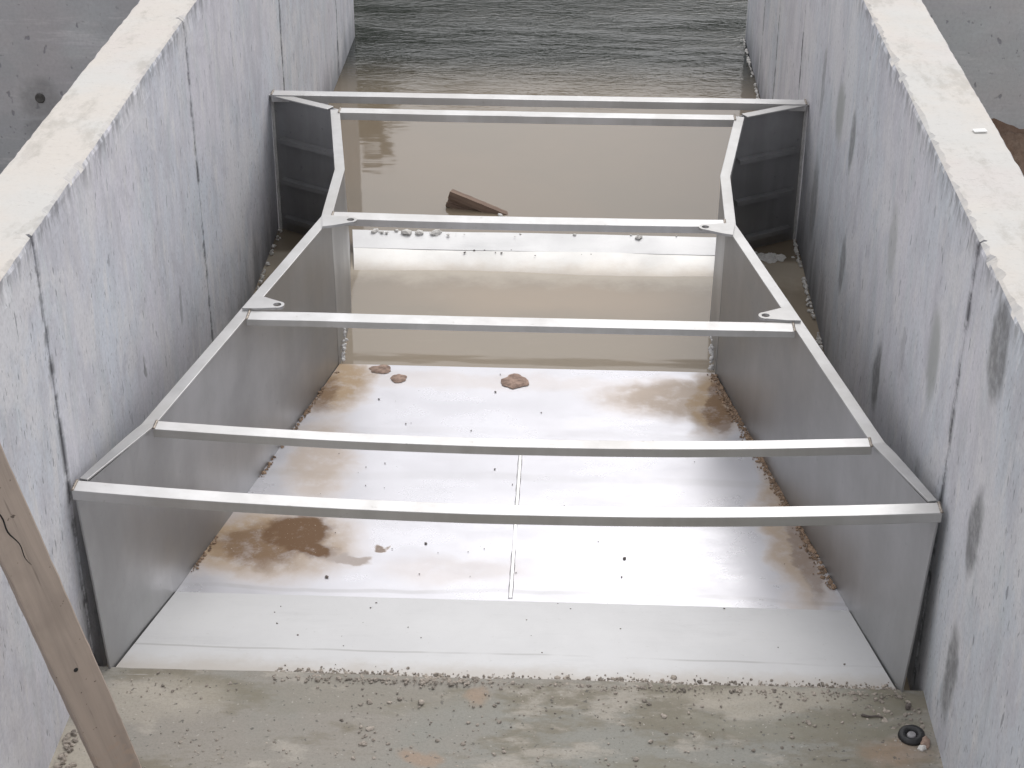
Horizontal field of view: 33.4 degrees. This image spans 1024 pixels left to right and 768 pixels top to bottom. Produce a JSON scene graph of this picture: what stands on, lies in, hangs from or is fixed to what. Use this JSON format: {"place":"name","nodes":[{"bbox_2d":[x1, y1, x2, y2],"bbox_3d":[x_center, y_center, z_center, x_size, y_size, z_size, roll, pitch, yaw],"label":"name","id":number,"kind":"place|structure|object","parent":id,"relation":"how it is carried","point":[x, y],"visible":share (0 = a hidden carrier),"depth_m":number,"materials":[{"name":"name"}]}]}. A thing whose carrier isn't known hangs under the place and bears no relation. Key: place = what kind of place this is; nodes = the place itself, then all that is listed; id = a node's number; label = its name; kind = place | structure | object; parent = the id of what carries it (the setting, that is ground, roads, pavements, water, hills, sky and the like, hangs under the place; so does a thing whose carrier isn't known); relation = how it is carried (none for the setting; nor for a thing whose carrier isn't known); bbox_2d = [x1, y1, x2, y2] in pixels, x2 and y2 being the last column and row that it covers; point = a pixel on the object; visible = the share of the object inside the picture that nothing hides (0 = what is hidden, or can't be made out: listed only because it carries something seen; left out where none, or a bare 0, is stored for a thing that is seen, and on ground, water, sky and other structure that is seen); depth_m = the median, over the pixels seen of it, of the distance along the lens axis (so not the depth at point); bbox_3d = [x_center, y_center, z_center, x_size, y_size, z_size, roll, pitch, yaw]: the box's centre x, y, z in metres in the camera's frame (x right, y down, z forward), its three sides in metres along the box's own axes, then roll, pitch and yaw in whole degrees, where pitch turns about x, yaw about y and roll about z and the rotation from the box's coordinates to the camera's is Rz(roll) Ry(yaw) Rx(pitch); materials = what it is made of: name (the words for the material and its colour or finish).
{"place":"outdoors","nodes":[
{"label":"outdoors","id":0,"kind":"place"},
{"bbox_2d":[48,666,942,767],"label":"channel slab","id":1,"kind":"structure","parent":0,"point":[300,718],"depth_m":3.94,"materials":[{"name":"concrete"}]},
{"bbox_2d":[0,443,141,767],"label":"wooden plank","id":2,"kind":"object","parent":1,"relation":"on","point":[35,582],"visible":1,"depth_m":3.39,"materials":[{"name":"brown wood"}]},
{"bbox_2d":[54,671,931,767],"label":"slab grit","id":3,"kind":"object","parent":1,"relation":"on","point":[67,743],"visible":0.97,"depth_m":3.94,"materials":[{"name":"gravel"}]},
{"bbox_2d":[71,89,943,691],"bbox_3d":[0.036,0.079,5.350,2.014,1.134,2.862,1,29,2],"label":"measuring flume","id":4,"kind":"object","parent":1,"relation":"on","point":[521,511],"visible":1,"depth_m":4.70,"materials":[{"name":"metal"}]},
{"bbox_2d":[369,365,390,373],"bbox_3d":[-0.431,-0.050,5.603,0.069,0.006,0.063,-10,31,-18],"label":"mud clod","id":5,"kind":"object","parent":4,"relation":"on","point":[382,369],"visible":1,"depth_m":5.60,"materials":[{"name":"brown soil"}]},
{"bbox_2d":[391,374,406,382],"bbox_3d":[-0.370,-0.021,5.552,0.054,0.006,0.060,1,29,2],"label":"mud clod","id":6,"kind":"object","parent":4,"relation":"on","point":[397,378],"visible":1,"depth_m":5.55,"materials":[{"name":"brown soil"}]},
{"bbox_2d":[191,371,836,589],"bbox_3d":[0.024,0.239,5.093,1.736,0.010,1.185,1,29,2],"label":"corner silt","id":7,"kind":"object","parent":4,"relation":"on","point":[728,402],"visible":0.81,"depth_m":5.04,"materials":[{"name":"brown soil"}]},
{"bbox_2d":[501,373,528,388],"bbox_3d":[0.006,-0.013,5.538,0.091,0.007,0.093,-13,32,-22],"label":"mud clod","id":8,"kind":"object","parent":4,"relation":"on","point":[514,380],"visible":1,"depth_m":5.53,"materials":[{"name":"brown soil"}]},
{"bbox_2d":[274,374,845,664],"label":"floor crumbs","id":9,"kind":"object","parent":4,"relation":"on","point":[326,576],"visible":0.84,"depth_m":4.61,"materials":[{"name":"brown soil"}]},
{"bbox_2d":[272,664,908,702],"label":"edge gravel","id":10,"kind":"structure","parent":1,"relation":"on","point":[476,679],"depth_m":4.08,"materials":[{"name":"gravel"}]},
{"bbox_2d":[861,714,882,717],"bbox_3d":[0.838,0.773,3.968,0.052,0.006,0.009,4,29,7],"label":"twig","id":11,"kind":"object","parent":1,"relation":"on","point":[863,715],"visible":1,"depth_m":3.97,"materials":[{"name":"brown wood"}]},
{"bbox_2d":[905,703,910,709],"bbox_3d":[0.930,0.756,4.000,0.014,0.015,0.024,19,34,30],"label":"stone","id":12,"kind":"object","parent":1,"relation":"on","point":[907,706],"visible":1,"depth_m":3.99,"materials":[{"name":"stone"}]},
{"bbox_2d":[898,725,924,745],"bbox_3d":[0.915,0.804,3.905,0.062,0.016,0.062,-4,34,5],"label":"rubber cap","id":13,"kind":"object","parent":1,"relation":"on","point":[911,735],"visible":1,"depth_m":3.90,"materials":[{"name":"black rubber"}]},
{"bbox_2d":[917,745,926,751],"bbox_3d":[0.930,0.827,3.872,0.023,0.015,0.017,-3,29,-6],"label":"stone","id":14,"kind":"object","parent":1,"relation":"on","point":[922,748],"visible":1,"depth_m":3.87,"materials":[{"name":"stone"}]},
{"bbox_2d":[920,736,929,748],"bbox_3d":[0.941,0.817,3.885,0.026,0.022,0.037,11,31,19],"label":"stone","id":15,"kind":"object","parent":1,"relation":"on","point":[925,740],"visible":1,"depth_m":3.88,"materials":[{"name":"stone"}]},
{"bbox_2d":[107,0,909,689],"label":"water","id":16,"kind":"structure","parent":0,"point":[651,48],"depth_m":7.28,"materials":[{"name":"beige liquid"}]},
{"bbox_2d":[446,189,507,215],"bbox_3d":[-0.107,-0.659,6.796,0.338,0.107,0.063,23,27,7],"label":"timber block","id":17,"kind":"object","parent":16,"relation":"in","point":[459,200],"depth_m":6.79,"materials":[{"name":"wood"}]},
{"bbox_2d":[256,38,823,352],"bbox_3d":[0.113,-0.825,6.984,1.999,0.065,4.030,1,29,2],"label":"dried foam","id":18,"kind":"object","parent":16,"relation":"on","point":[769,258],"visible":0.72,"depth_m":6.42,"materials":[{"name":"white"}]},
{"bbox_2d":[991,118,1023,175],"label":"soil bank","id":19,"kind":"structure","parent":0,"point":[1012,136],"depth_m":6.41,"materials":[{"name":"brown soil"}]},
{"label":"ground","id":20,"kind":"structure","parent":0,"visible":0},
{"bbox_2d":[0,0,354,767],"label":"concrete wall","id":21,"kind":"structure","parent":20,"relation":"on","point":[138,212],"depth_m":4.40,"materials":[{"name":"grey concrete"}]},
{"bbox_2d":[745,0,1023,767],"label":"concrete wall","id":22,"kind":"structure","parent":20,"relation":"on","point":[910,232],"depth_m":4.13,"materials":[{"name":"grey concrete"}]},
{"bbox_2d":[972,128,987,132],"bbox_3d":[1.141,-0.618,4.158,0.032,0.003,0.018,-3,29,-5],"label":"paper scrap","id":23,"kind":"object","parent":22,"relation":"on","point":[979,130],"visible":1,"depth_m":4.15,"materials":[{"name":"white paper"}]},
{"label":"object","id":24,"kind":"structure","parent":0,"visible":0},
{"bbox_2d":[0,0,139,173],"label":"concrete wall","id":25,"kind":"structure","parent":24,"relation":"on","point":[49,50],"depth_m":6.52,"materials":[{"name":"grey concrete"}]},
{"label":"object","id":26,"kind":"structure","parent":0,"visible":0},
{"bbox_2d":[922,0,1023,128],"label":"concrete wall","id":27,"kind":"structure","parent":26,"relation":"on","point":[984,39],"depth_m":6.36,"materials":[{"name":"grey concrete"}]}
]}

